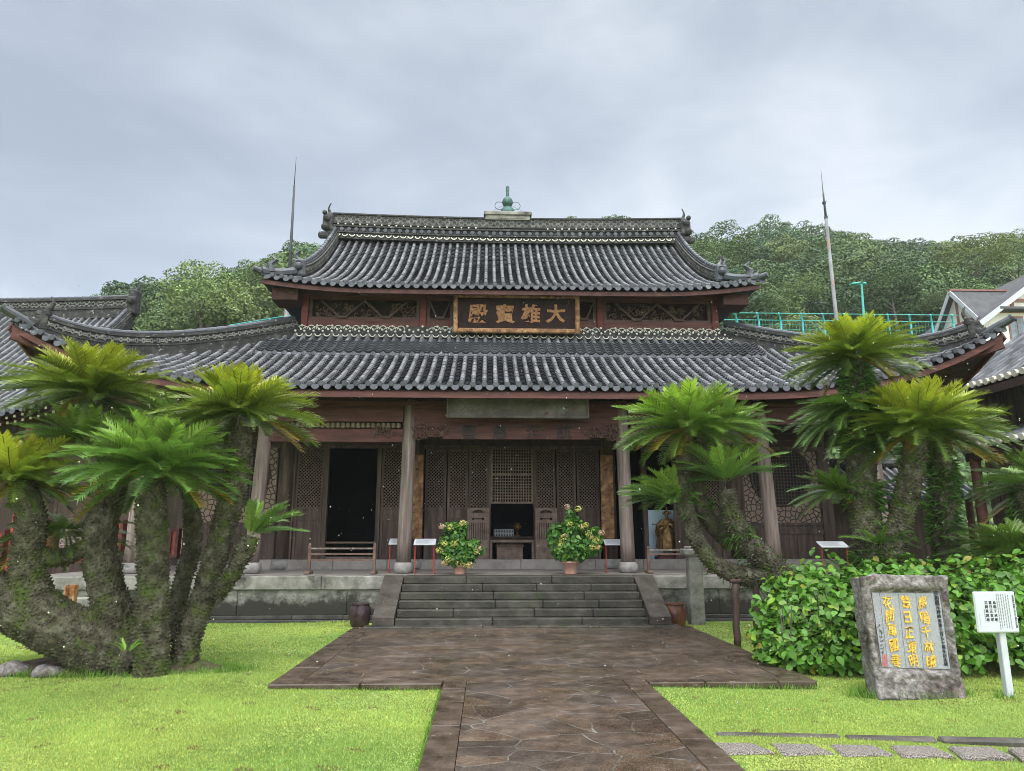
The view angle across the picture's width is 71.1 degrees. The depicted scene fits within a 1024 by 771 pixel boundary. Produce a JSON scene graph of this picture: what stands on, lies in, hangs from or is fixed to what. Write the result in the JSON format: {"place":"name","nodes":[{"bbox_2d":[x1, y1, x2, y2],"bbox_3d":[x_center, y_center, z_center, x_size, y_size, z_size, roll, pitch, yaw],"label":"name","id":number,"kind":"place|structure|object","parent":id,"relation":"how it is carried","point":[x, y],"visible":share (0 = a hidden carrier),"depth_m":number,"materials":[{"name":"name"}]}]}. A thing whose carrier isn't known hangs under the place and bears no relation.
{"place":"outdoors","nodes":[
{"label":"outdoors","id":0,"kind":"place"},
{"bbox_2d":[0,280,183,573],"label":"side hall","id":1,"kind":"structure","parent":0,"point":[121,312],"depth_m":21.39,"materials":[{"name":"tile"}]},
{"bbox_2d":[0,530,9,563],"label":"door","id":2,"kind":"structure","parent":1,"relation":"in","point":[2,532],"depth_m":20.48,"materials":[{"name":"red paint"}]},
{"bbox_2d":[46,535,56,548],"bbox_3d":[-13.648,4.623,20.519,1.134,0.893,0.180,0,-12,-2],"label":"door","id":3,"kind":"structure","parent":1,"relation":"in","point":[55,535],"depth_m":20.51,"materials":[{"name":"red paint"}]},
{"bbox_2d":[117,519,126,551],"bbox_3d":[-11.366,4.324,20.664,0.334,0.903,0.180,0,-12,-2],"label":"door","id":4,"kind":"structure","parent":1,"relation":"in","point":[122,526],"depth_m":20.64,"materials":[{"name":"red paint"}]},
{"bbox_2d":[168,528,181,557],"bbox_3d":[-9.748,4.548,20.674,0.284,0.829,0.180,0,-12,-2],"label":"door","id":5,"kind":"structure","parent":1,"relation":"in","point":[174,533],"depth_m":20.64,"materials":[{"name":"red paint"}]},
{"bbox_2d":[0,620,1023,770],"bbox_3d":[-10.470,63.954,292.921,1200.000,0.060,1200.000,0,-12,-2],"label":"ground","id":6,"kind":"structure","parent":0,"point":[403,700],"depth_m":6.83,"materials":[{"name":"green plant"}]},
{"bbox_2d":[64,585,78,602],"bbox_3d":[-7.668,3.894,12.402,0.170,0.859,0.120,0,-12,-2],"label":"steel post","id":7,"kind":"object","parent":6,"relation":"on","point":[70,591],"visible":0.36,"depth_m":12.48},
{"bbox_2d":[77,597,90,607],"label":"stone slab","id":8,"kind":"structure","parent":6,"relation":"on","point":[83,601],"depth_m":13.11,"materials":[{"name":"stone"}]},
{"bbox_2d":[22,657,226,676],"bbox_3d":[-5.181,3.563,9.236,3.274,0.270,1.000,0,-12,-2],"label":"soil mound","id":9,"kind":"object","parent":6,"relation":"on","point":[200,663],"visible":0.16,"depth_m":9.04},
{"bbox_2d":[0,660,29,677],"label":"rock","id":10,"kind":"object","parent":9,"relation":"on","point":[14,666],"visible":0.57,"depth_m":8.84,"materials":[{"name":"grey stone"}]},
{"bbox_2d":[30,664,63,677],"bbox_3d":[-5.722,3.532,8.846,0.416,0.188,0.299,0,-12,-2],"label":"rock","id":11,"kind":"object","parent":9,"relation":"on","point":[46,668],"visible":0.65,"depth_m":8.76,"materials":[{"name":"grey stone"}]},
{"bbox_2d":[0,335,325,678],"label":"cycad","id":12,"kind":"object","parent":6,"relation":"on","point":[104,631],"visible":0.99,"depth_m":9.28,"materials":[{"name":"green plant"}]},
{"bbox_2d":[284,163,295,316],"bbox_3d":[-10.185,-1.380,31.642,0.452,19.063,0.290,0,-12,-2],"label":"lightning rod","id":13,"kind":"object","parent":6,"relation":"on","point":[286,313],"visible":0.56,"depth_m":32.78,"materials":[{"name":"metal"}]},
{"bbox_2d":[349,602,370,626],"bbox_3d":[-2.896,4.376,13.661,0.410,0.440,0.410,0,-12,-2],"label":"ceramic urn","id":14,"kind":"object","parent":6,"relation":"on","point":[359,614],"visible":0.94,"depth_m":13.51,"materials":[{"name":"ceramic"}]},
{"bbox_2d":[363,574,680,628],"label":"stone steps","id":15,"kind":"structure","parent":6,"relation":"on","point":[551,601],"depth_m":13.84,"materials":[{"name":"grey stone"}]},
{"bbox_2d":[49,564,994,623],"bbox_3d":[-0.429,5.921,21.653,21.948,1.042,15.175,0,-12,-2],"label":"stone podium","id":16,"kind":"object","parent":6,"relation":"on","point":[287,595],"visible":0.25,"depth_m":14.67,"materials":[{"name":"stone"}]},
{"bbox_2d":[303,543,377,574],"bbox_3d":[-3.723,3.780,15.687,1.532,0.668,0.420,0,-12,-2],"label":"wooden railing","id":17,"kind":"object","parent":16,"relation":"on","point":[309,560],"visible":1,"depth_m":15.68,"materials":[{"name":"brown wood"}]},
{"bbox_2d":[388,539,396,572],"bbox_3d":[-2.568,3.876,16.342,0.480,0.753,0.278,0,-12,-2],"label":"information stand","id":18,"kind":"object","parent":16,"relation":"on","point":[392,541],"visible":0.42,"depth_m":16.29,"materials":[{"name":"white paint"}]},
{"bbox_2d":[414,539,435,573],"bbox_3d":[-1.916,3.747,15.728,0.477,0.750,0.278,0,-12,-2],"label":"information stand","id":19,"kind":"object","parent":16,"relation":"on","point":[424,541],"visible":1,"depth_m":15.70,"materials":[{"name":"white paint"}]},
{"bbox_2d":[436,519,484,573],"bbox_3d":[-1.117,3.514,15.634,1.082,1.167,0.684,0,-12,-2],"label":"potted hydrangea","id":20,"kind":"object","parent":16,"relation":"on","point":[454,535],"visible":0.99,"depth_m":15.48,"materials":[{"name":"plant"}]},
{"bbox_2d":[0,186,1016,573],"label":"temple hall","id":21,"kind":"structure","parent":16,"relation":"on","point":[398,348],"depth_m":18.84,"materials":[{"name":"grey wood"}]},
{"bbox_2d":[291,448,324,558],"bbox_3d":[-5.251,3.034,18.522,0.705,2.826,0.070,0,-12,-2],"label":"door leaf","id":22,"kind":"structure","parent":21,"relation":"in","point":[311,521],"depth_m":18.46,"materials":[{"name":"brown wood"}]},
{"bbox_2d":[378,449,401,558],"bbox_3d":[-3.114,3.050,18.595,0.578,2.826,0.070,0,-12,-2],"label":"door leaf","id":23,"kind":"structure","parent":21,"relation":"in","point":[388,528],"depth_m":18.53,"materials":[{"name":"brown wood"}]},
{"bbox_2d":[412,454,423,538],"bbox_3d":[-2.402,2.823,18.285,0.268,2.127,0.074,0,-11,-2],"label":"couplet board","id":24,"kind":"object","parent":21,"relation":"attached to","point":[418,496],"visible":1,"depth_m":18.25,"materials":[{"name":"brown wood"}]},
{"bbox_2d":[423,449,446,558],"bbox_3d":[-1.989,3.058,18.634,0.547,2.826,0.070,0,-12,-2],"label":"door leaf","id":25,"kind":"structure","parent":21,"relation":"in","point":[434,516],"depth_m":18.58,"materials":[{"name":"brown wood"}]},
{"bbox_2d":[447,449,468,536],"bbox_3d":[-1.416,3.062,18.653,0.532,2.826,0.070,0,-12,-2],"label":"door leaf","id":26,"kind":"structure","parent":21,"relation":"in","point":[454,514],"depth_m":18.70,"materials":[{"name":"brown wood"}]},
{"bbox_2d":[468,449,488,539],"bbox_3d":[-0.876,3.066,18.672,0.516,2.826,0.070,0,-12,-2],"label":"door leaf","id":27,"kind":"structure","parent":21,"relation":"in","point":[470,450],"depth_m":18.76,"materials":[{"name":"brown wood"}]},
{"bbox_2d":[495,544,523,558],"bbox_3d":[-0.063,4.439,18.797,0.743,0.572,0.460,0,-12,-2],"label":"offertory box","id":28,"kind":"object","parent":21,"relation":"in","point":[509,551],"visible":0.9,"depth_m":18.62,"materials":[{"name":"brown wood"}]},
{"bbox_2d":[490,536,532,539],"bbox_3d":[0.000,4.659,20.287,1.500,0.762,0.800,0,-12,-2],"label":"altar table","id":29,"kind":"object","parent":21,"relation":"in","point":[511,537],"visible":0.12,"depth_m":19.97,"materials":[{"name":"brown wood"}]},
{"bbox_2d":[494,522,513,535],"bbox_3d":[-0.239,4.074,20.347,0.555,0.414,0.310,0,-12,-2],"label":"gridded case","id":30,"kind":"object","parent":29,"relation":"on","point":[503,528],"visible":0.89,"depth_m":20.22,"materials":[{"name":"white paint"}]},
{"bbox_2d":[514,523,520,535],"bbox_3d":[0.158,4.062,20.215,0.220,0.370,0.214,0,-12,-2],"label":"incense stand","id":31,"kind":"object","parent":29,"relation":"on","point":[517,526],"visible":0.97,"depth_m":20.16,"materials":[{"name":"brown metal"}]},
{"bbox_2d":[453,295,579,333],"bbox_3d":[0.134,-2.000,19.901,3.516,1.119,0.155,0,-6,-2],"label":"name plaque","id":32,"kind":"object","parent":21,"relation":"attached to","point":[510,314],"visible":0.98,"depth_m":19.89,"materials":[{"name":"brown wood"}]},
{"bbox_2d":[447,391,588,418],"bbox_3d":[0.139,0.380,16.162,3.208,0.714,0.155,0,-4,-2],"label":"name plaque","id":33,"kind":"object","parent":21,"relation":"attached to","point":[502,408],"visible":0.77,"depth_m":16.15,"materials":[{"name":"wood"}]},
{"bbox_2d":[535,449,555,539],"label":"door leaf","id":34,"kind":"structure","parent":21,"relation":"in","point":[536,450],"depth_m":18.83,"materials":[{"name":"brown wood"}]},
{"bbox_2d":[556,449,575,530],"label":"door leaf","id":35,"kind":"structure","parent":21,"relation":"in","point":[561,512],"depth_m":18.84,"materials":[{"name":"brown wood"}]},
{"bbox_2d":[576,449,600,558],"bbox_3d":[2.002,3.087,18.770,0.589,2.826,0.070,0,-12,-2],"label":"door leaf","id":36,"kind":"structure","parent":21,"relation":"in","point":[591,515],"depth_m":18.81,"materials":[{"name":"brown wood"}]},
{"bbox_2d":[600,455,614,538],"bbox_3d":[2.454,2.859,18.451,0.331,2.127,0.074,0,-11,-2],"label":"couplet board","id":37,"kind":"object","parent":21,"relation":"attached to","point":[607,496],"visible":0.99,"depth_m":18.43,"materials":[{"name":"brown wood"}]},
{"bbox_2d":[671,450,698,558],"bbox_3d":[4.563,3.105,18.857,0.646,2.826,0.070,0,-12,-2],"label":"door leaf","id":38,"kind":"structure","parent":21,"relation":"in","point":[679,535],"depth_m":18.67,"materials":[{"name":"brown wood"}]},
{"bbox_2d":[699,450,725,558],"bbox_3d":[5.226,3.110,18.880,0.613,2.826,0.070,0,-12,-2],"label":"door leaf","id":39,"kind":"structure","parent":21,"relation":"in","point":[719,550],"depth_m":18.73,"materials":[{"name":"brown wood"}]},
{"bbox_2d":[546,504,604,573],"bbox_3d":[1.387,3.371,15.758,1.286,1.497,0.749,0,-12,-2],"label":"potted hydrangea","id":40,"kind":"object","parent":16,"relation":"on","point":[568,548],"visible":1,"depth_m":15.59,"materials":[{"name":"plant"}]},
{"bbox_2d":[603,539,619,571],"bbox_3d":[2.364,3.930,16.558,0.462,0.738,0.278,0,-12,-2],"label":"information stand","id":41,"kind":"object","parent":16,"relation":"on","point":[611,541],"visible":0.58,"depth_m":16.58,"materials":[{"name":"white paint"}]},
{"bbox_2d":[655,555,674,558],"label":"statue plinth","id":42,"kind":"structure","parent":16,"relation":"on","point":[665,557],"depth_m":18.64,"materials":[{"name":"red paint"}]},
{"bbox_2d":[652,507,674,552],"bbox_3d":[4.099,3.829,19.000,0.853,1.222,0.403,0,-12,-2],"label":"statue","id":43,"kind":"object","parent":42,"relation":"on","point":[664,531],"visible":0.9,"depth_m":18.90,"materials":[{"name":"brown metal"}]},
{"bbox_2d":[644,546,713,573],"bbox_3d":[3.754,3.890,16.033,1.536,0.597,0.420,0,-12,-2],"label":"wooden railing","id":44,"kind":"object","parent":16,"relation":"on","point":[648,570],"visible":0.65,"depth_m":16.03,"materials":[{"name":"brown wood"}]},
{"bbox_2d":[816,541,848,565],"bbox_3d":[7.196,3.841,16.033,0.627,0.692,0.278,0,-12,-2],"label":"information stand","id":45,"kind":"object","parent":16,"relation":"on","point":[832,544],"visible":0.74,"depth_m":16.03,"materials":[{"name":"white paint"}]},
{"bbox_2d":[268,626,816,770],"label":"path border","id":46,"kind":"object","parent":6,"relation":"on","point":[442,742],"visible":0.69,"depth_m":7.95,"materials":[{"name":"brown stone"}]},
{"bbox_2d":[664,602,686,625],"bbox_3d":[3.126,4.402,13.762,0.450,0.430,0.450,0,-12,-2],"label":"ceramic urn","id":47,"kind":"object","parent":6,"relation":"on","point":[677,612],"visible":0.83,"depth_m":13.59,"materials":[{"name":"brown ceramic"}]},
{"bbox_2d":[680,546,705,624],"bbox_3d":[3.595,3.925,14.087,0.440,1.500,0.440,0,-12,-2],"label":"stone post","id":48,"kind":"object","parent":6,"relation":"on","point":[695,595],"visible":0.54,"depth_m":13.97,"materials":[{"name":"stone"}]},
{"bbox_2d":[612,375,797,592],"bbox_3d":[3.254,1.876,12.047,3.284,3.987,3.147,0,-12,-2],"label":"cycad","id":49,"kind":"object","parent":6,"relation":"on","point":[693,412],"visible":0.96,"depth_m":11.72,"materials":[{"name":"green plant"}]},
{"bbox_2d":[729,579,740,647],"bbox_3d":[3.496,3.539,11.130,0.173,1.035,0.111,0,-12,-2],"label":"wooden prop","id":50,"kind":"object","parent":6,"relation":"on","point":[736,618],"visible":0.94,"depth_m":11.10,"materials":[{"name":"brown wood"}]},
{"bbox_2d":[715,743,773,755],"bbox_3d":[1.825,2.899,5.660,0.419,0.082,0.296,0,-12,-2],"label":"pebble pad","id":51,"kind":"object","parent":6,"relation":"on","point":[736,749],"visible":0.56,"depth_m":5.60,"materials":[{"name":"grey gravel"}]},
{"bbox_2d":[752,585,760,642],"bbox_3d":[3.890,3.543,11.354,0.184,1.121,0.117,0,-12,-2],"label":"wooden prop","id":52,"kind":"object","parent":6,"relation":"on","point":[755,590],"visible":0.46,"depth_m":11.36,"materials":[{"name":"brown wood"}]},
{"bbox_2d":[716,732,839,738],"bbox_3d":[2.234,2.982,6.024,1.020,0.100,0.100,-1,-12,4],"label":"kerb stone","id":53,"kind":"object","parent":6,"relation":"on","point":[805,735],"visible":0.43,"depth_m":6.01,"materials":[{"name":"grey stone"}]},
{"bbox_2d":[766,770,804,770],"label":"kerb stone","id":54,"kind":"object","parent":6,"relation":"on","point":[785,770],"visible":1,"depth_m":5.09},
{"bbox_2d":[771,743,834,756],"bbox_3d":[2.281,2.894,5.638,0.406,0.082,0.300,0,-12,-2],"label":"pebble pad","id":55,"kind":"object","parent":6,"relation":"on","point":[785,750],"visible":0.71,"depth_m":5.58,"materials":[{"name":"grey gravel"}]},
{"bbox_2d":[831,744,893,756],"bbox_3d":[2.726,2.889,5.612,0.403,0.082,0.293,0,-12,-2],"label":"pebble pad","id":56,"kind":"object","parent":6,"relation":"on","point":[857,750],"visible":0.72,"depth_m":5.56,"materials":[{"name":"grey gravel"}]},
{"bbox_2d":[746,546,1023,676],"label":"hydrangea hedge","id":57,"kind":"object","parent":6,"relation":"on","point":[804,617],"visible":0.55,"depth_m":9.16,"materials":[{"name":"green plant"}]},
{"bbox_2d":[845,735,936,742],"bbox_3d":[3.138,2.964,5.941,0.720,0.100,0.100,-1,-12,4],"label":"kerb stone","id":58,"kind":"object","parent":6,"relation":"on","point":[924,739],"visible":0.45,"depth_m":5.92,"materials":[{"name":"grey stone"}]},
{"bbox_2d":[781,310,1022,574],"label":"cycad","id":59,"kind":"object","parent":6,"relation":"on","point":[938,420],"visible":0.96,"depth_m":11.24,"materials":[{"name":"green plant"}]},
{"bbox_2d":[829,459,978,565],"bbox_3d":[11.058,4.134,21.157,5.007,4.110,1.809,0,-12,-2],"label":"gallery","id":60,"kind":"object","parent":6,"relation":"on","point":[842,523],"visible":0.09,"depth_m":21.82,"materials":[{"name":"wood"}]},
{"bbox_2d":[850,573,966,700],"bbox_3d":[4.304,2.748,7.870,0.986,1.325,0.476,0,-12,-2],"label":"engraved monument","id":61,"kind":"object","parent":6,"relation":"on","point":[895,615],"visible":1,"depth_m":7.75,"materials":[{"name":"grey stone"}]},
{"bbox_2d":[890,745,954,758],"bbox_3d":[3.169,2.883,5.584,0.411,0.082,0.289,0,-12,-2],"label":"pebble pad","id":62,"kind":"object","parent":6,"relation":"on","point":[916,752],"visible":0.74,"depth_m":5.52,"materials":[{"name":"grey gravel"}]},
{"bbox_2d":[933,448,1023,583],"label":"cycad","id":63,"kind":"object","parent":6,"relation":"on","point":[1009,541],"visible":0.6,"depth_m":11.27,"materials":[{"name":"green plant"}]},
{"bbox_2d":[937,736,1023,746],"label":"kerb stone","id":64,"kind":"object","parent":6,"relation":"on","point":[1002,741],"visible":0.48,"depth_m":5.87,"materials":[{"name":"grey stone"}]},
{"bbox_2d":[948,746,1014,761],"bbox_3d":[3.607,2.878,5.561,0.415,0.082,0.290,0,-12,-2],"label":"stepping stone","id":65,"kind":"object","parent":6,"relation":"on","point":[962,753],"visible":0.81,"depth_m":5.50,"materials":[{"name":"grey stone"}]},
{"bbox_2d":[972,591,1018,696],"bbox_3d":[5.199,2.780,7.674,0.459,1.112,0.110,0,-12,-2],"label":"white sign","id":66,"kind":"object","parent":6,"relation":"on","point":[996,613],"visible":1,"depth_m":7.68,"materials":[{"name":"metal"}]},
{"bbox_2d":[1008,747,1023,763],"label":"stepping stone","id":67,"kind":"object","parent":6,"relation":"on","point":[1017,753],"visible":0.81,"depth_m":5.55,"materials":[{"name":"grey stone"}]},
{"bbox_2d":[0,0,1023,297],"label":"sky","id":68,"kind":"structure","parent":0,"point":[138,138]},
{"bbox_2d":[304,627,778,770],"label":"path","id":69,"kind":"structure","parent":0,"point":[520,723],"depth_m":8.34,"materials":[{"name":"brown stone"}]},
{"bbox_2d":[642,510,674,558],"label":"backdrop panel","id":70,"kind":"structure","parent":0,"point":[656,517],"depth_m":19.38,"materials":[{"name":"blue wood"}]},
{"bbox_2d":[721,301,937,334],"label":"hill","id":71,"kind":"structure","parent":0,"point":[927,327],"depth_m":84.25,"materials":[{"name":"green plant"}]},
{"bbox_2d":[134,297,163,323],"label":"broadleaf tree","id":72,"kind":"object","parent":71,"relation":"on","point":[146,299],"visible":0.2,"depth_m":63.55,"materials":[{"name":"green plant"}]},
{"bbox_2d":[152,259,254,328],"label":"broadleaf tree","id":73,"kind":"object","parent":71,"relation":"on","point":[174,298],"visible":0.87,"depth_m":50.83,"materials":[{"name":"green plant"}]},
{"bbox_2d":[234,256,287,314],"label":"broadleaf tree","id":74,"kind":"object","parent":71,"relation":"on","point":[253,280],"visible":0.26,"depth_m":61.54,"materials":[{"name":"green plant"}]},
{"bbox_2d":[231,315,290,324],"bbox_3d":[-11.330,-2.263,34.857,4.838,2.639,0.060,0,-12,-2],"label":"handrail","id":75,"kind":"object","parent":71,"relation":"on","point":[258,320],"visible":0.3,"depth_m":35.00,"materials":[{"name":"teal metal"}]},
{"bbox_2d":[92,214,1023,335],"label":"forest","id":76,"kind":"object","parent":71,"relation":"on","point":[787,253],"visible":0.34,"depth_m":69.47,"materials":[{"name":"green plant"}]},
{"bbox_2d":[691,219,758,320],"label":"broadleaf tree","id":77,"kind":"object","parent":71,"relation":"on","point":[742,241],"visible":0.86,"depth_m":70.54,"materials":[{"name":"green plant"}]},
{"bbox_2d":[747,293,790,327],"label":"broadleaf tree","id":78,"kind":"object","parent":71,"relation":"on","point":[779,302],"visible":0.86,"depth_m":52.61,"materials":[{"name":"green plant"}]},
{"bbox_2d":[776,272,828,325],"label":"broadleaf tree","id":79,"kind":"object","parent":71,"relation":"on","point":[788,292],"visible":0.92,"depth_m":59.57,"materials":[{"name":"green plant"}]},
{"bbox_2d":[724,312,957,335],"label":"fence","id":80,"kind":"object","parent":71,"relation":"on","point":[824,320],"visible":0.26,"depth_m":42.27,"materials":[{"name":"teal metal"}]},
{"bbox_2d":[849,282,866,316],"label":"street lamp","id":81,"kind":"object","parent":71,"relation":"on","point":[862,296],"visible":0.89,"depth_m":55.60,"materials":[{"name":"teal metal"}]},
{"bbox_2d":[854,258,923,331],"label":"broadleaf tree","id":82,"kind":"object","parent":71,"relation":"on","point":[874,276],"visible":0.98,"depth_m":61.88,"materials":[{"name":"green plant"}]},
{"bbox_2d":[918,288,951,321],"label":"broadleaf tree","id":83,"kind":"object","parent":71,"relation":"on","point":[930,296],"visible":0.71,"depth_m":57.97,"materials":[{"name":"green plant"}]},
{"bbox_2d":[930,231,1015,280],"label":"broadleaf tree","id":84,"kind":"object","parent":71,"relation":"on","point":[977,243],"visible":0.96,"depth_m":71.39,"materials":[{"name":"green plant"}]},
{"bbox_2d":[923,275,1023,343],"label":"half timbered house","id":85,"kind":"structure","parent":71,"relation":"on","point":[991,306],"depth_m":50.23,"materials":[{"name":"paint"}]},
{"bbox_2d":[1008,316,1023,339],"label":"window","id":86,"kind":"structure","parent":85,"relation":"in","point":[1017,327],"depth_m":48.51,"materials":[{"name":"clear glass"}]},
{"bbox_2d":[977,228,1023,280],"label":"broadleaf tree","id":87,"kind":"object","parent":71,"relation":"on","point":[1011,235],"visible":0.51,"depth_m":76.66,"materials":[{"name":"green plant"}]},
{"bbox_2d":[825,403,996,571],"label":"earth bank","id":88,"kind":"structure","parent":0,"point":[960,459],"depth_m":29.30,"materials":[{"name":"green plant"}]},
{"bbox_2d":[821,173,837,320],"bbox_3d":[14.912,-1.129,32.484,0.310,18.917,0.251,0,-12,-2],"label":"lightning rod","id":89,"kind":"object","parent":88,"relation":"on","point":[835,310],"visible":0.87,"depth_m":33.42,"materials":[{"name":"metal"}]},
{"bbox_2d":[829,399,993,526],"bbox_3d":[22.372,1.633,32.659,21.226,10.279,9.294,0,-12,-2],"label":"bank creeper","id":90,"kind":"object","parent":88,"relation":"on","point":[963,466],"visible":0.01,"depth_m":29.56,"materials":[{"name":"green plant"}]},
{"bbox_2d":[958,331,1023,569],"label":"side building","id":91,"kind":"structure","parent":0,"point":[999,375],"depth_m":18.01,"materials":[{"name":"tile"}]}
]}

